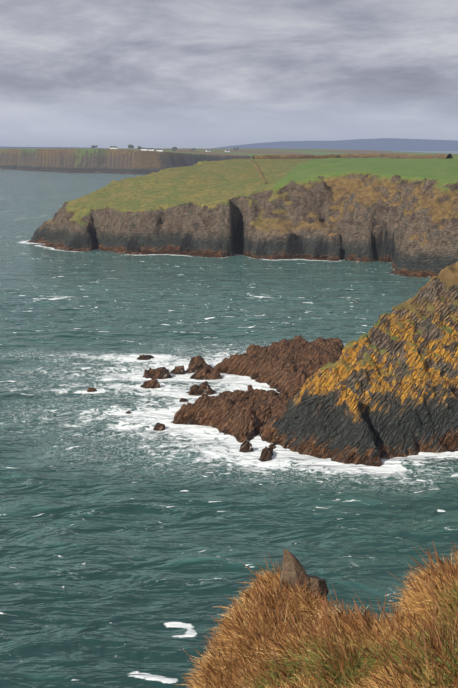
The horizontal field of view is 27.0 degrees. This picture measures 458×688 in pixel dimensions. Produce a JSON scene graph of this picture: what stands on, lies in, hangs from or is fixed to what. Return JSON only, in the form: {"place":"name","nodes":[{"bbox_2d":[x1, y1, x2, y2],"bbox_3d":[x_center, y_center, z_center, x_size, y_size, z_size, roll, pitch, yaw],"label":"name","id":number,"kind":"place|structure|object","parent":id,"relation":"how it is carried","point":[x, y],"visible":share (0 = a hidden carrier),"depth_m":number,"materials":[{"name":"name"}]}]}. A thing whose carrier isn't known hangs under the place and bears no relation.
{"place":"outdoors","nodes":[
{"label":"outdoors","id":0,"kind":"place"},
{"bbox_2d":[0,146,86,147],"bbox_3d":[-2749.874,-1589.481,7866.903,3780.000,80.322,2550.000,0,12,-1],"label":"headland terrain","id":1,"kind":"structure","parent":0,"point":[43,147],"depth_m":7068.15,"materials":[{"name":"green plant"}]},
{"bbox_2d":[0,205,457,687],"bbox_3d":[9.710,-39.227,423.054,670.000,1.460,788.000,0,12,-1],"label":"sea","id":2,"kind":"structure","parent":0,"point":[132,543],"depth_m":136.21,"materials":[{"name":"liquid"}]},
{"bbox_2d":[0,148,457,173],"bbox_3d":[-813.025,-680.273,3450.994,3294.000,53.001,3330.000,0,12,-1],"label":"distant coastline","id":3,"kind":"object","parent":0,"point":[107,160],"depth_m":2023.06,"materials":[{"name":"stone"}]},
{"bbox_2d":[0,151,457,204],"bbox_3d":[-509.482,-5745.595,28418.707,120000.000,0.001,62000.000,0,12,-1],"label":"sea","id":4,"kind":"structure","parent":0,"point":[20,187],"depth_m":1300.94,"materials":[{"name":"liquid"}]},
{"bbox_2d":[0,0,457,148],"label":"sky","id":5,"kind":"structure","parent":0,"point":[204,74],"materials":[{"name":"grey"}]},
{"bbox_2d":[27,155,457,277],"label":"headland terrain","id":6,"kind":"structure","parent":0,"point":[401,215],"depth_m":423.33,"materials":[{"name":"stone"}]},
{"bbox_2d":[253,153,452,158],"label":"hedgerow","id":7,"kind":"object","parent":6,"relation":"on","point":[405,156],"visible":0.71,"depth_m":584.94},
{"bbox_2d":[248,158,267,183],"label":"field bank","id":8,"kind":"structure","parent":0,"point":[260,173],"depth_m":476.23,"materials":[{"name":"brown soil"}]},
{"bbox_2d":[87,262,457,466],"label":"cliff rock","id":9,"kind":"object","parent":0,"point":[385,386],"visible":0.88,"depth_m":154.03,"materials":[{"name":"brown stone"}]},
{"bbox_2d":[306,575,328,601],"bbox_3d":[2.388,7.123,27.626,1.054,1.000,0.853,0,12,-1],"label":"pinnacle rock","id":10,"kind":"object","parent":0,"point":[319,584],"visible":0.5,"depth_m":27.32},
{"bbox_2d":[210,138,457,150],"bbox_3d":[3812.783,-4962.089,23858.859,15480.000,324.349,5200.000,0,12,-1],"label":"hill","id":11,"kind":"structure","parent":0,"point":[388,144],"depth_m":21988.05,"materials":[{"name":"blue"}]},
{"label":"sloping ground","id":12,"kind":"structure","parent":0,"visible":0},
{"bbox_2d":[280,549,311,599],"bbox_3d":[1.930,6.679,27.402,0.957,1.840,0.749,0,12,-1],"label":"pinnacle rock","id":13,"kind":"object","parent":12,"relation":"on","point":[292,566],"visible":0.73,"depth_m":27.12,"materials":[{"name":"stone"}]},
{"bbox_2d":[176,540,457,687],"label":"grass","id":14,"kind":"structure","parent":12,"relation":"on","point":[280,638],"depth_m":22.54,"materials":[{"name":"brown plant"}]}
]}

